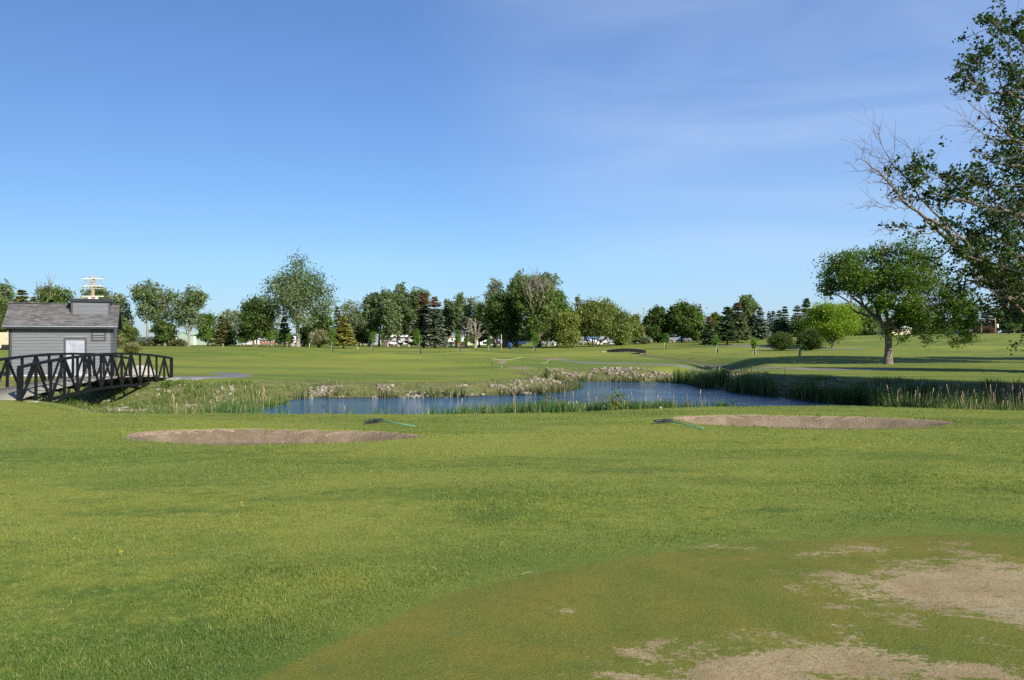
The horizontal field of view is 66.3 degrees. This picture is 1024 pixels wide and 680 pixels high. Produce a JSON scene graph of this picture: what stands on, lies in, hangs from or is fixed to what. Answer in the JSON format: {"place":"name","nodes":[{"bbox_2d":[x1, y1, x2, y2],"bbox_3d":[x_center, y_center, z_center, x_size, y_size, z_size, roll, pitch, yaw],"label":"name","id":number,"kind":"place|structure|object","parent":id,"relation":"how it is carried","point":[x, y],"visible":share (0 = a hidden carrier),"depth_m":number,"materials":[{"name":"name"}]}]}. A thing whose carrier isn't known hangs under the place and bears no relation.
{"place":"outdoors","nodes":[
{"label":"outdoors","id":0,"kind":"place"},
{"bbox_2d":[165,372,251,377],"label":"path","id":1,"kind":"structure","parent":0,"point":[231,375],"depth_m":46.29,"materials":[{"name":"concrete"}]},
{"bbox_2d":[0,333,1023,679],"bbox_3d":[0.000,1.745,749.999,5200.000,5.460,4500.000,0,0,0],"label":"ground","id":2,"kind":"structure","parent":0,"point":[910,587],"depth_m":7.42,"materials":[{"name":"green plant"}]},
{"bbox_2d":[0,297,8,331],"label":"deciduous tree","id":3,"kind":"object","parent":2,"relation":"on","point":[3,306],"visible":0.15,"depth_m":120.62,"materials":[{"name":"green plant"}]},
{"bbox_2d":[0,332,8,349],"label":"box trailer","id":4,"kind":"object","parent":2,"relation":"on","point":[4,341],"visible":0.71,"depth_m":108.00,"materials":[{"name":"beige paint"}]},
{"bbox_2d":[0,278,17,301],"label":"deciduous tree","id":5,"kind":"object","parent":2,"relation":"on","point":[9,293],"visible":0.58,"depth_m":150.31,"materials":[{"name":"green plant"}]},
{"bbox_2d":[1,289,31,331],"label":"spruce tree","id":6,"kind":"object","parent":2,"relation":"on","point":[22,298],"visible":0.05,"depth_m":117.58,"materials":[{"name":"green plant"}]},
{"bbox_2d":[29,274,76,302],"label":"deciduous tree","id":7,"kind":"object","parent":2,"relation":"on","point":[47,294],"visible":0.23,"depth_m":118.20,"materials":[{"name":"green plant"}]},
{"bbox_2d":[2,298,121,375],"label":"pump house","id":8,"kind":"structure","parent":2,"relation":"on","point":[75,325],"depth_m":44.16,"materials":[{"name":"wood"}]},
{"bbox_2d":[66,340,84,374],"bbox_3d":[-24.617,0.967,44.221,0.940,2.000,0.027,0,0,-23],"label":"door","id":9,"kind":"structure","parent":8,"relation":"in","point":[72,346],"depth_m":44.19,"materials":[{"name":"paint"}]},
{"bbox_2d":[82,276,103,298],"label":"utility pole","id":10,"kind":"object","parent":2,"relation":"on","point":[92,288],"visible":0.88,"depth_m":86.80,"materials":[{"name":"brown wood"}]},
{"bbox_2d":[79,284,116,303],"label":"deciduous tree","id":11,"kind":"object","parent":2,"relation":"on","point":[100,292],"visible":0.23,"depth_m":149.02,"materials":[{"name":"green plant"}]},
{"bbox_2d":[108,293,140,335],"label":"deciduous tree","id":12,"kind":"object","parent":2,"relation":"on","point":[126,316],"visible":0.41,"depth_m":151.88,"materials":[{"name":"green plant"}]},
{"bbox_2d":[117,324,140,344],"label":"deciduous tree","id":13,"kind":"object","parent":2,"relation":"on","point":[130,332],"visible":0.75,"depth_m":138.98,"materials":[{"name":"green plant"}]},
{"bbox_2d":[120,340,141,352],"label":"lilac bush","id":14,"kind":"object","parent":2,"relation":"on","point":[131,347],"visible":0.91,"depth_m":87.67,"materials":[{"name":"green plant"}]},
{"bbox_2d":[127,365,154,374],"bbox_3d":[-22.436,1.836,47.498,2.000,0.699,1.600,0,0,0],"label":"gravel heap","id":15,"kind":"object","parent":2,"relation":"on","point":[137,368],"visible":0.34,"depth_m":47.02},
{"bbox_2d":[127,277,165,345],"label":"deciduous tree","id":16,"kind":"object","parent":2,"relation":"on","point":[148,297],"visible":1,"depth_m":149.46,"materials":[{"name":"green plant"}]},
{"bbox_2d":[148,319,179,344],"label":"deciduous tree","id":17,"kind":"object","parent":2,"relation":"on","point":[163,331],"visible":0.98,"depth_m":145.14,"materials":[{"name":"green plant"}]},
{"bbox_2d":[150,284,178,345],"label":"deciduous tree","id":18,"kind":"object","parent":2,"relation":"on","point":[166,299],"visible":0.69,"depth_m":152.53,"materials":[{"name":"green plant"}]},
{"bbox_2d":[178,331,198,344],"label":"metal shed","id":19,"kind":"structure","parent":2,"relation":"on","point":[183,335],"depth_m":212.00,"materials":[{"name":"white metal"}]},
{"bbox_2d":[169,284,211,345],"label":"deciduous tree","id":20,"kind":"object","parent":2,"relation":"on","point":[187,306],"visible":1,"depth_m":147.01,"materials":[{"name":"green plant"}]},
{"bbox_2d":[195,310,217,344],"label":"deciduous tree","id":21,"kind":"object","parent":2,"relation":"on","point":[209,324],"visible":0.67,"depth_m":157.36,"materials":[{"name":"green plant"}]},
{"bbox_2d":[177,334,242,344],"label":"metal shed","id":22,"kind":"structure","parent":2,"relation":"on","point":[196,341],"depth_m":215.00,"materials":[{"name":"white paint"}]},
{"bbox_2d":[169,385,265,413],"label":"reed stalks","id":23,"kind":"object","parent":2,"relation":"on","point":[216,400],"visible":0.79,"depth_m":32.39,"materials":[{"name":"green plant"}]},
{"bbox_2d":[209,316,231,345],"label":"spruce tree","id":24,"kind":"object","parent":2,"relation":"on","point":[222,332],"visible":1,"depth_m":151.50,"materials":[{"name":"green plant"}]},
{"bbox_2d":[163,393,290,413],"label":"reeds","id":25,"kind":"object","parent":2,"relation":"on","point":[271,402],"visible":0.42,"depth_m":33.72,"materials":[{"name":"green plant"}]},
{"bbox_2d":[218,318,236,344],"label":"spruce tree","id":26,"kind":"object","parent":2,"relation":"on","point":[228,326],"visible":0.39,"depth_m":155.73,"materials":[{"name":"green plant"}]},
{"bbox_2d":[215,309,242,337],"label":"deciduous tree","id":27,"kind":"object","parent":2,"relation":"on","point":[232,316],"visible":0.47,"depth_m":189.48,"materials":[{"name":"green plant"}]},
{"bbox_2d":[232,294,277,346],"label":"deciduous tree","id":28,"kind":"object","parent":2,"relation":"on","point":[254,324],"visible":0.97,"depth_m":148.47,"materials":[{"name":"green plant"}]},
{"bbox_2d":[11,400,531,412],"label":"tall grass","id":29,"kind":"structure","parent":2,"relation":"on","point":[44,405],"depth_m":27.20,"materials":[{"name":"green plant"}]},
{"bbox_2d":[263,308,281,345],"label":"deciduous tree","id":30,"kind":"object","parent":2,"relation":"on","point":[276,324],"visible":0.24,"depth_m":174.85,"materials":[{"name":"green plant"}]},
{"bbox_2d":[134,429,414,444],"bbox_3d":[-5.100,2.194,16.623,6.400,0.319,2.850,0,0,0],"label":"sand bunker","id":31,"kind":"object","parent":2,"relation":"on","point":[241,437],"visible":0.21,"depth_m":17.71},
{"bbox_2d":[275,317,295,346],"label":"spruce tree","id":32,"kind":"object","parent":2,"relation":"on","point":[283,332],"visible":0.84,"depth_m":151.53,"materials":[{"name":"green plant"}]},
{"bbox_2d":[254,247,344,346],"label":"cottonwood tree","id":33,"kind":"object","parent":2,"relation":"on","point":[294,297],"visible":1,"depth_m":149.20,"materials":[{"name":"green plant"}]},
{"bbox_2d":[307,329,329,347],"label":"lilac bush","id":34,"kind":"object","parent":2,"relation":"on","point":[319,338],"visible":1,"depth_m":141.41,"materials":[{"name":"green plant"}]},
{"bbox_2d":[303,309,334,346],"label":"deciduous tree","id":35,"kind":"object","parent":2,"relation":"on","point":[324,327],"visible":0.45,"depth_m":155.11,"materials":[{"name":"green plant"}]},
{"bbox_2d":[328,316,359,348],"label":"spruce tree","id":36,"kind":"object","parent":2,"relation":"on","point":[344,336],"visible":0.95,"depth_m":135.25,"materials":[{"name":"green plant"}]},
{"bbox_2d":[335,299,366,334],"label":"deciduous tree","id":37,"kind":"object","parent":2,"relation":"on","point":[354,327],"visible":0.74,"depth_m":171.37,"materials":[{"name":"green plant"}]},
{"bbox_2d":[348,311,370,345],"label":"deciduous tree","id":38,"kind":"object","parent":2,"relation":"on","point":[360,336],"visible":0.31,"depth_m":176.61,"materials":[{"name":"green plant"}]},
{"bbox_2d":[357,292,379,345],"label":"deciduous tree","id":39,"kind":"object","parent":2,"relation":"on","point":[366,314],"visible":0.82,"depth_m":171.19,"materials":[{"name":"green plant"}]},
{"bbox_2d":[369,287,398,346],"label":"deciduous tree","id":40,"kind":"object","parent":2,"relation":"on","point":[382,297],"visible":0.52,"depth_m":169.38,"materials":[{"name":"green plant"}]},
{"bbox_2d":[364,418,414,426],"bbox_3d":[-2.861,2.018,18.998,1.501,0.128,0.594,0,0,38],"label":"bunker rake","id":41,"kind":"object","parent":2,"relation":"on","point":[379,420],"visible":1,"depth_m":19.25,"materials":[{"name":"grey metal"}]},
{"bbox_2d":[378,299,403,346],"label":"deciduous tree","id":42,"kind":"object","parent":2,"relation":"on","point":[392,318],"visible":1,"depth_m":165.46,"materials":[{"name":"green plant"}]},
{"bbox_2d":[393,281,412,346],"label":"deciduous tree","id":43,"kind":"object","parent":2,"relation":"on","point":[401,293],"visible":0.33,"depth_m":171.43,"materials":[{"name":"green plant"}]},
{"bbox_2d":[400,286,431,346],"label":"deciduous tree","id":44,"kind":"object","parent":2,"relation":"on","point":[410,307],"visible":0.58,"depth_m":169.12,"materials":[{"name":"green plant"}]},
{"bbox_2d":[404,293,431,347],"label":"spruce tree","id":45,"kind":"object","parent":2,"relation":"on","point":[422,306],"visible":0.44,"depth_m":149.34,"materials":[{"name":"green plant"}]},
{"bbox_2d":[416,296,454,347],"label":"spruce tree","id":46,"kind":"object","parent":2,"relation":"on","point":[434,336],"visible":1,"depth_m":146.05,"materials":[{"name":"green plant"}]},
{"bbox_2d":[439,298,452,343],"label":"deciduous tree","id":47,"kind":"object","parent":2,"relation":"on","point":[444,311],"visible":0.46,"depth_m":167.44,"materials":[{"name":"green plant"}]},
{"bbox_2d":[444,292,472,346],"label":"deciduous tree","id":48,"kind":"object","parent":2,"relation":"on","point":[456,309],"visible":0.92,"depth_m":164.39,"materials":[{"name":"green plant"}]},
{"bbox_2d":[211,390,705,412],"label":"reed stalks","id":49,"kind":"object","parent":2,"relation":"on","point":[556,401],"visible":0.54,"depth_m":29.24,"materials":[{"name":"green plant"}]},
{"bbox_2d":[194,397,740,414],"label":"cattails","id":50,"kind":"object","parent":2,"relation":"on","point":[530,407],"visible":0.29,"depth_m":28.57,"materials":[{"name":"green plant"}]},
{"bbox_2d":[462,296,481,346],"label":"deciduous tree","id":51,"kind":"object","parent":2,"relation":"on","point":[474,303],"visible":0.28,"depth_m":167.63,"materials":[{"name":"green plant"}]},
{"bbox_2d":[461,317,486,347],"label":"leafless tree","id":52,"kind":"object","parent":2,"relation":"on","point":[473,337],"visible":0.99,"depth_m":149.79,"materials":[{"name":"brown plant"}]},
{"bbox_2d":[468,302,489,346],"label":"deciduous tree","id":53,"kind":"object","parent":2,"relation":"on","point":[478,315],"visible":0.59,"depth_m":159.37,"materials":[{"name":"green plant"}]},
{"bbox_2d":[482,278,504,346],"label":"deciduous tree","id":54,"kind":"object","parent":2,"relation":"on","point":[494,290],"visible":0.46,"depth_m":159.75,"materials":[{"name":"green plant"}]},
{"bbox_2d":[481,288,523,347],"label":"deciduous tree","id":55,"kind":"object","parent":2,"relation":"on","point":[500,318],"visible":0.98,"depth_m":148.84,"materials":[{"name":"green plant"}]},
{"bbox_2d":[291,373,732,398],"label":"reeds","id":56,"kind":"object","parent":2,"relation":"on","point":[571,385],"visible":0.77,"depth_m":44.24,"materials":[{"name":"green plant"}]},
{"bbox_2d":[9,367,1023,413],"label":"tall grass","id":57,"kind":"structure","parent":2,"relation":"on","point":[79,404],"depth_m":37.72,"materials":[{"name":"green plant"}]},
{"bbox_2d":[506,268,528,346],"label":"deciduous tree","id":58,"kind":"object","parent":2,"relation":"on","point":[516,280],"visible":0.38,"depth_m":156.91,"materials":[{"name":"green plant"}]},
{"bbox_2d":[508,268,561,347],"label":"deciduous tree","id":59,"kind":"object","parent":2,"relation":"on","point":[534,300],"visible":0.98,"depth_m":144.21,"materials":[{"name":"green plant"}]},
{"bbox_2d":[70,365,1023,413],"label":"riprap","id":60,"kind":"object","parent":2,"relation":"on","point":[580,374],"visible":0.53,"depth_m":43.70,"materials":[{"name":"stone"}]},
{"bbox_2d":[542,272,562,345],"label":"deciduous tree","id":61,"kind":"object","parent":2,"relation":"on","point":[553,285],"visible":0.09,"depth_m":159.90,"materials":[{"name":"green plant"}]},
{"bbox_2d":[541,288,575,346],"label":"deciduous tree","id":62,"kind":"object","parent":2,"relation":"on","point":[562,306],"visible":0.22,"depth_m":150.77,"materials":[{"name":"green plant"}]},
{"bbox_2d":[549,309,584,346],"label":"willow tree","id":63,"kind":"object","parent":2,"relation":"on","point":[565,325],"visible":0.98,"depth_m":136.88,"materials":[{"name":"green plant"}]},
{"bbox_2d":[571,296,639,346],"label":"willow tree","id":64,"kind":"object","parent":2,"relation":"on","point":[602,318],"visible":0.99,"depth_m":138.42,"materials":[{"name":"green plant"}]},
{"bbox_2d":[603,387,628,409],"bbox_3d":[3.732,2.320,28.642,0.997,1.246,0.792,0,0,-20],"label":"shrub","id":65,"kind":"object","parent":2,"relation":"on","point":[617,401],"visible":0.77,"depth_m":28.56,"materials":[{"name":"green plant"}]},
{"bbox_2d":[612,331,631,344],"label":"willow tree","id":66,"kind":"object","parent":2,"relation":"on","point":[621,343],"visible":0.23,"depth_m":146.18,"materials":[{"name":"green plant"}]},
{"bbox_2d":[607,348,645,352],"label":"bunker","id":67,"kind":"object","parent":2,"relation":"on","point":[628,350],"visible":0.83,"depth_m":107.97,"materials":[{"name":"black"}]},
{"bbox_2d":[626,313,645,343],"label":"deciduous tree","id":68,"kind":"object","parent":2,"relation":"on","point":[638,332],"visible":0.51,"depth_m":153.02,"materials":[{"name":"green plant"}]},
{"bbox_2d":[642,304,673,342],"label":"deciduous tree","id":69,"kind":"object","parent":2,"relation":"on","point":[653,322],"visible":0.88,"depth_m":156.39,"materials":[{"name":"green plant"}]},
{"bbox_2d":[654,419,702,428],"bbox_3d":[4.132,2.007,18.696,0.592,0.126,1.603,0,0,-31],"label":"bunker rake","id":70,"kind":"object","parent":2,"relation":"on","point":[663,421],"visible":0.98,"depth_m":19.22,"materials":[{"name":"grey metal"}]},
{"bbox_2d":[662,298,706,341],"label":"deciduous tree","id":71,"kind":"object","parent":2,"relation":"on","point":[683,317],"visible":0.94,"depth_m":153.92,"materials":[{"name":"green plant"}]},
{"bbox_2d":[685,319,707,341],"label":"deciduous tree","id":72,"kind":"object","parent":2,"relation":"on","point":[695,331],"visible":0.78,"depth_m":149.28,"materials":[{"name":"green plant"}]},
{"bbox_2d":[670,366,730,387],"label":"reeds","id":73,"kind":"object","parent":2,"relation":"on","point":[708,378],"visible":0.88,"depth_m":51.31,"materials":[{"name":"green plant"}]},
{"bbox_2d":[698,316,718,345],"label":"spruce tree","id":74,"kind":"object","parent":2,"relation":"on","point":[706,335],"visible":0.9,"depth_m":125.62,"materials":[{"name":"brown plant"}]},
{"bbox_2d":[709,312,724,335],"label":"deciduous tree","id":75,"kind":"object","parent":2,"relation":"on","point":[716,318],"visible":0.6,"depth_m":179.29,"materials":[{"name":"green plant"}]},
{"bbox_2d":[717,306,740,344],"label":"spruce tree","id":76,"kind":"object","parent":2,"relation":"on","point":[723,336],"visible":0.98,"depth_m":129.35,"materials":[{"name":"green plant"}]},
{"bbox_2d":[726,302,751,342],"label":"spruce tree","id":77,"kind":"object","parent":2,"relation":"on","point":[740,325],"visible":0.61,"depth_m":137.16,"materials":[{"name":"green plant"}]},
{"bbox_2d":[737,294,760,330],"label":"deciduous tree","id":78,"kind":"object","parent":2,"relation":"on","point":[749,304],"visible":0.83,"depth_m":151.22,"materials":[{"name":"green plant"}]},
{"bbox_2d":[749,307,771,338],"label":"spruce tree","id":79,"kind":"object","parent":2,"relation":"on","point":[760,330],"visible":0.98,"depth_m":149.32,"materials":[{"name":"green plant"}]},
{"bbox_2d":[770,310,783,334],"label":"spruce tree","id":80,"kind":"object","parent":2,"relation":"on","point":[775,322],"visible":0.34,"depth_m":177.76,"materials":[{"name":"green plant"}]},
{"bbox_2d":[763,330,795,350],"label":"bush","id":81,"kind":"object","parent":2,"relation":"on","point":[781,340],"visible":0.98,"depth_m":103.37,"materials":[{"name":"green plant"}]},
{"bbox_2d":[775,306,790,333],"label":"spruce tree","id":82,"kind":"object","parent":2,"relation":"on","point":[783,327],"visible":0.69,"depth_m":171.55,"materials":[{"name":"green plant"}]},
{"bbox_2d":[785,305,804,334],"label":"spruce tree","id":83,"kind":"object","parent":2,"relation":"on","point":[797,309],"visible":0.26,"depth_m":167.79,"materials":[{"name":"green plant"}]},
{"bbox_2d":[789,317,810,336],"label":"deciduous tree","id":84,"kind":"object","parent":2,"relation":"on","point":[795,324],"visible":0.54,"depth_m":164.37,"materials":[{"name":"green plant"}]},
{"bbox_2d":[791,330,810,355],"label":"sapling","id":85,"kind":"object","parent":2,"relation":"on","point":[800,339],"visible":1,"depth_m":77.74,"materials":[{"name":"green plant"}]},
{"bbox_2d":[795,298,812,336],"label":"spruce tree","id":86,"kind":"object","parent":2,"relation":"on","point":[806,304],"visible":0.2,"depth_m":171.69,"materials":[{"name":"green plant"}]},
{"bbox_2d":[679,415,943,428],"bbox_3d":[7.600,2.212,19.873,6.900,0.311,3.450,0,0,0],"label":"sand bunker","id":87,"kind":"object","parent":2,"relation":"on","point":[797,422],"visible":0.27,"depth_m":21.09},
{"bbox_2d":[799,326,824,349],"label":"bush","id":88,"kind":"object","parent":2,"relation":"on","point":[815,341],"visible":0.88,"depth_m":102.20,"materials":[{"name":"green plant"}]},
{"bbox_2d":[798,297,865,347],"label":"maple tree","id":89,"kind":"object","parent":2,"relation":"on","point":[824,317],"visible":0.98,"depth_m":106.89,"materials":[{"name":"green plant"}]},
{"bbox_2d":[725,373,947,404],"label":"reeds","id":90,"kind":"object","parent":2,"relation":"on","point":[811,391],"visible":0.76,"depth_m":38.88,"materials":[{"name":"green plant"}]},
{"bbox_2d":[852,317,879,335],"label":"deciduous tree","id":91,"kind":"object","parent":2,"relation":"on","point":[868,327],"visible":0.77,"depth_m":193.34,"materials":[{"name":"green plant"}]},
{"bbox_2d":[857,305,883,331],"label":"deciduous tree","id":92,"kind":"object","parent":2,"relation":"on","point":[866,312],"visible":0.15,"depth_m":199.09,"materials":[{"name":"green plant"}]},
{"bbox_2d":[808,234,986,363],"bbox_3d":[30.335,-3.130,62.029,13.943,10.602,8.101,0,0,0],"label":"elm tree","id":93,"kind":"object","parent":2,"relation":"on","point":[853,276],"visible":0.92,"depth_m":61.16,"materials":[{"name":"green plant"}]},
{"bbox_2d":[839,0,1023,355],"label":"cottonwood tree","id":94,"kind":"object","parent":2,"relation":"on","point":[1005,280],"visible":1,"depth_m":25.33,"materials":[{"name":"green plant"}]},
{"bbox_2d":[865,376,1023,409],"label":"reeds","id":95,"kind":"object","parent":2,"relation":"on","point":[951,402],"visible":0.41,"depth_m":31.67,"materials":[{"name":"green plant"}]},
{"bbox_2d":[970,325,999,333],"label":"hedge","id":96,"kind":"object","parent":2,"relation":"on","point":[987,329],"visible":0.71,"depth_m":173.81,"materials":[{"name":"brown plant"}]},
{"bbox_2d":[977,304,994,326],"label":"spruce tree","id":97,"kind":"object","parent":2,"relation":"on","point":[988,311],"visible":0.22,"depth_m":199.32,"materials":[{"name":"green plant"}]},
{"bbox_2d":[978,29,1023,348],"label":"deciduous tree","id":98,"kind":"object","parent":2,"relation":"on","point":[1021,175],"visible":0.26,"depth_m":35.37,"materials":[{"name":"green plant"}]},
{"bbox_2d":[990,299,1022,332],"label":"spruce tree","id":99,"kind":"object","parent":2,"relation":"on","point":[998,311],"visible":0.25,"depth_m":189.52,"materials":[{"name":"green plant"}]},
{"bbox_2d":[998,301,1023,332],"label":"spruce tree","id":100,"kind":"object","parent":2,"relation":"on","point":[1015,313],"visible":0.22,"depth_m":179.77,"materials":[{"name":"green plant"}]},
{"bbox_2d":[0,0,1023,336],"label":"sky","id":101,"kind":"structure","parent":0,"point":[640,154],"materials":[{"name":"blue"}]},
{"bbox_2d":[238,381,887,414],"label":"water","id":102,"kind":"structure","parent":0,"point":[640,391],"depth_m":39.99,"materials":[{"name":"blue liquid"}]},
{"bbox_2d":[563,361,897,370],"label":"path","id":103,"kind":"structure","parent":0,"point":[755,368],"depth_m":57.74,"materials":[{"name":"grey asphalt"}]},
{"bbox_2d":[718,345,864,348],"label":"path","id":104,"kind":"structure","parent":0,"point":[789,348],"depth_m":112.07,"materials":[{"name":"grey asphalt"}]},
{"bbox_3d":[-19.313,2.685,42.077,2.870,1.300,0.700,0,0,-4],"label":"bridge abutment","id":105,"kind":"object","parent":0,"visible":0},
{"bbox_2d":[0,353,172,401],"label":"footbridge","id":106,"kind":"object","parent":105,"relation":"on","point":[20,390],"visible":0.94,"depth_m":32.60,"materials":[{"name":"black paint"}]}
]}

